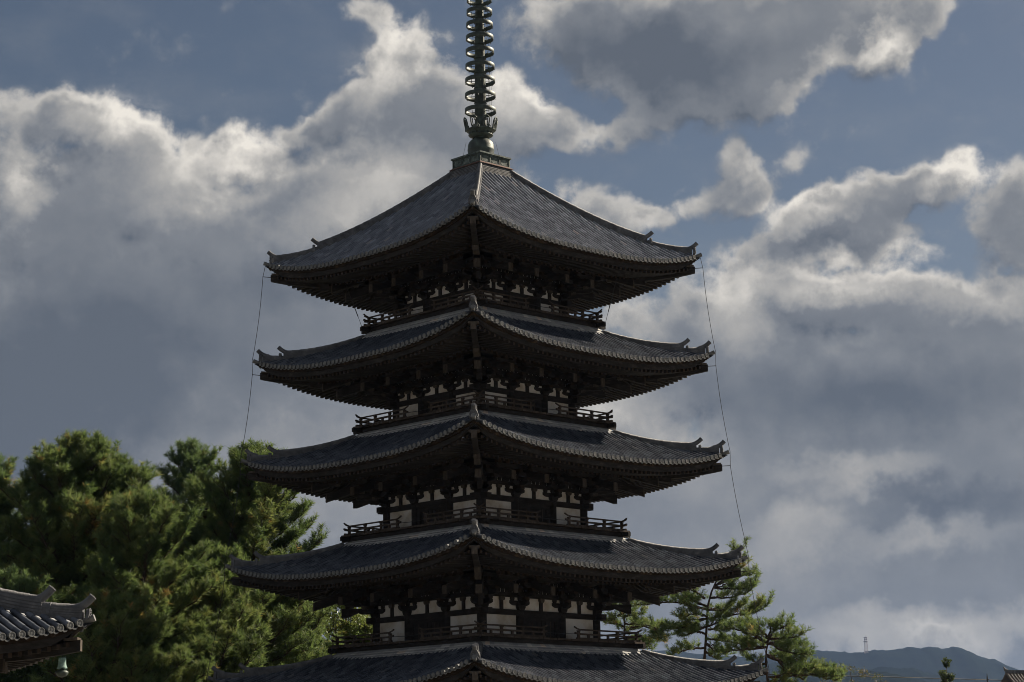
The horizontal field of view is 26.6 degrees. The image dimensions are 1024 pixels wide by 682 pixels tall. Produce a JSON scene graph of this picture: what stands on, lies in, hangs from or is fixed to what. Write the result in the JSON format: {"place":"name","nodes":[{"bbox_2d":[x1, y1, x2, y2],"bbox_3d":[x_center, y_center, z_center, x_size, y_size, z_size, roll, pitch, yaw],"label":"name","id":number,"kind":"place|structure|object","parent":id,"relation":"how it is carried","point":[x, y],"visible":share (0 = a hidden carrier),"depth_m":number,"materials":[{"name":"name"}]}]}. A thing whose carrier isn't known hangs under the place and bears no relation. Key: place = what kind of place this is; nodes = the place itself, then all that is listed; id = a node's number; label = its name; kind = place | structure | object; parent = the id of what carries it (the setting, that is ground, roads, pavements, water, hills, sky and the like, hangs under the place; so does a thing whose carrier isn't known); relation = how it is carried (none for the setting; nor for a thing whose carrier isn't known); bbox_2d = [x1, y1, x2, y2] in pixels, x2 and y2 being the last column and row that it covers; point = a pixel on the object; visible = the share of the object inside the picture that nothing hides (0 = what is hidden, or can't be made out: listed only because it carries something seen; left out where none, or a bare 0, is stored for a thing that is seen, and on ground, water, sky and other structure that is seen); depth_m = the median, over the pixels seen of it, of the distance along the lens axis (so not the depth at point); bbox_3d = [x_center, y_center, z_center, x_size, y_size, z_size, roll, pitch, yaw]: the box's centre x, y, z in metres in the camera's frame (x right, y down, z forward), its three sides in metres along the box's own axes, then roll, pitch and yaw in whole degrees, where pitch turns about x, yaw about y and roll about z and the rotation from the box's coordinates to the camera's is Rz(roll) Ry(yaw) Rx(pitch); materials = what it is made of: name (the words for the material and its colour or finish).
{"place":"outdoors","nodes":[
{"label":"outdoors","id":0,"kind":"place"},
{"bbox_2d":[0,585,95,672],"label":"temple hall","id":1,"kind":"structure","parent":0,"point":[33,631],"depth_m":57.30,"materials":[{"name":"tile"}]},
{"bbox_2d":[55,655,67,677],"bbox_3d":[-11.897,8.471,57.348,0.350,0.860,0.350,-1,-12,-1],"label":"wind bell","id":2,"kind":"object","parent":1,"relation":"hanging from","point":[60,672],"visible":1,"depth_m":57.23,"materials":[{"name":"metal"}]},
{"bbox_2d":[0,0,1023,669],"label":"sky","id":3,"kind":"structure","parent":0,"point":[846,177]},
{"bbox_2d":[641,647,1017,679],"bbox_3d":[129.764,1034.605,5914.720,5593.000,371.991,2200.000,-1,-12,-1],"label":"hill","id":4,"kind":"structure","parent":0,"point":[965,664],"depth_m":5841.62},
{"bbox_2d":[863,635,867,652],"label":"radio tower","id":5,"kind":"structure","parent":4,"relation":"on","point":[865,639],"depth_m":5944.35,"materials":[{"name":"metal"}]},
{"bbox_2d":[754,671,926,681],"bbox_3d":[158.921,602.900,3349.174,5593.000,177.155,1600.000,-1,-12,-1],"label":"hill","id":6,"kind":"structure","parent":0,"point":[888,677],"depth_m":3299.46,"materials":[{"name":"green plant"}]},
{"bbox_2d":[763,662,1000,681],"bbox_3d":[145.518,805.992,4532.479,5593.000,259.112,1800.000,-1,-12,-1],"label":"hill","id":7,"kind":"structure","parent":0,"point":[911,672],"depth_m":4519.68,"materials":[{"name":"green plant"}]},
{"label":"ground","id":8,"kind":"structure","parent":0,"visible":0},
{"bbox_2d":[0,452,27,676],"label":"pine tree","id":9,"kind":"object","parent":8,"relation":"on","point":[7,470],"visible":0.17,"depth_m":111.99,"materials":[{"name":"green plant"}]},
{"bbox_2d":[0,562,75,681],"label":"pine tree","id":10,"kind":"object","parent":8,"relation":"on","point":[23,583],"visible":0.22,"depth_m":101.68,"materials":[{"name":"green plant"}]},
{"bbox_2d":[0,427,163,660],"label":"pine tree","id":11,"kind":"object","parent":8,"relation":"on","point":[61,504],"visible":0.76,"depth_m":107.84,"materials":[{"name":"green plant"}]},
{"bbox_2d":[26,583,176,681],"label":"pine tree","id":12,"kind":"object","parent":8,"relation":"on","point":[111,642],"visible":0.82,"depth_m":95.52,"materials":[{"name":"green plant"}]},
{"bbox_2d":[61,532,182,681],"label":"pine tree","id":13,"kind":"object","parent":8,"relation":"on","point":[174,553],"depth_m":115.97,"materials":[{"name":"green plant"}]},
{"bbox_2d":[56,480,227,681],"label":"pine tree","id":14,"kind":"object","parent":8,"relation":"on","point":[143,529],"visible":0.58,"depth_m":102.91,"materials":[{"name":"green plant"}]},
{"bbox_2d":[152,436,227,560],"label":"pine tree","id":15,"kind":"object","parent":8,"relation":"on","point":[191,459],"visible":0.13,"depth_m":127.62,"materials":[{"name":"green plant"}]},
{"bbox_2d":[166,473,235,640],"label":"pine tree","id":16,"kind":"object","parent":8,"relation":"on","point":[197,497],"visible":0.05,"depth_m":122.00,"materials":[{"name":"green plant"}]},
{"bbox_2d":[154,537,274,681],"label":"pine tree","id":17,"kind":"object","parent":8,"relation":"on","point":[238,639],"visible":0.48,"depth_m":106.21,"materials":[{"name":"green plant"}]},
{"bbox_2d":[182,438,330,666],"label":"pine tree","id":18,"kind":"object","parent":8,"relation":"on","point":[262,519],"visible":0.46,"depth_m":117.44,"materials":[{"name":"green plant"}]},
{"bbox_2d":[282,605,343,662],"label":"pine tree","id":19,"kind":"object","parent":8,"relation":"on","point":[316,624],"visible":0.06,"depth_m":120.71,"materials":[{"name":"green plant"}]},
{"bbox_2d":[320,629,329,648],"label":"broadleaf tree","id":20,"kind":"object","parent":8,"relation":"on","point":[325,635],"visible":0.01,"depth_m":123.78,"materials":[{"name":"green plant"}]},
{"bbox_2d":[320,604,370,644],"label":"broadleaf tree","id":21,"kind":"object","parent":8,"relation":"on","point":[339,623],"visible":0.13,"depth_m":128.84,"materials":[{"name":"green plant"}]},
{"bbox_2d":[323,613,372,641],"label":"broadleaf tree","id":22,"kind":"object","parent":8,"relation":"on","point":[362,626],"visible":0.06,"depth_m":127.77,"materials":[{"name":"green plant"}]},
{"bbox_2d":[207,0,768,681],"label":"pagoda","id":23,"kind":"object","parent":8,"relation":"on","point":[487,466],"visible":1,"depth_m":98.03,"materials":[{"name":"tile"}]},
{"bbox_2d":[206,269,264,681],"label":"conductor wire","id":24,"kind":"object","parent":23,"relation":"on","point":[239,480],"visible":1,"depth_m":101.01,"materials":[{"name":"black metal"}]},
{"bbox_2d":[346,285,361,325],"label":"guy wire","id":25,"kind":"object","parent":23,"relation":"on","point":[353,304],"visible":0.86,"depth_m":102.31,"materials":[{"name":"black metal"}]},
{"bbox_2d":[606,279,616,319],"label":"guy wire","id":26,"kind":"object","parent":23,"relation":"attached to","point":[611,300],"visible":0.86,"depth_m":102.01,"materials":[{"name":"black metal"}]},
{"bbox_2d":[700,258,769,681],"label":"conductor wire","id":27,"kind":"object","parent":23,"relation":"on","point":[731,472],"visible":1,"depth_m":100.45,"materials":[{"name":"black metal"}]},
{"bbox_2d":[601,603,668,650],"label":"pine tree","id":28,"kind":"object","parent":8,"relation":"on","point":[612,618],"visible":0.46,"depth_m":130.21,"materials":[{"name":"green plant"}]},
{"bbox_2d":[628,536,774,659],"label":"pine tree","id":29,"kind":"object","parent":8,"relation":"on","point":[685,625],"visible":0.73,"depth_m":124.17,"materials":[{"name":"green plant"}]},
{"bbox_2d":[718,609,847,681],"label":"pine tree","id":30,"kind":"object","parent":8,"relation":"on","point":[785,643],"visible":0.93,"depth_m":110.97,"materials":[{"name":"green plant"}]},
{"bbox_2d":[820,666,882,681],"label":"leafy bush","id":31,"kind":"object","parent":8,"relation":"on","point":[859,671],"visible":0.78,"depth_m":147.99,"materials":[{"name":"green plant"}]},
{"bbox_2d":[938,657,955,681],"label":"cypress tree","id":32,"kind":"object","parent":8,"relation":"on","point":[946,677],"visible":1,"depth_m":198.12,"materials":[{"name":"green plant"}]},
{"bbox_2d":[1001,667,1023,681],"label":"house","id":33,"kind":"structure","parent":8,"relation":"on","point":[1015,675],"depth_m":299.58,"materials":[{"name":"white paint"}]},
{"bbox_2d":[768,674,1009,680],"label":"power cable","id":34,"kind":"object","parent":33,"relation":"attached to","point":[914,677],"visible":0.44,"depth_m":272.04,"materials":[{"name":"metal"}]}
]}

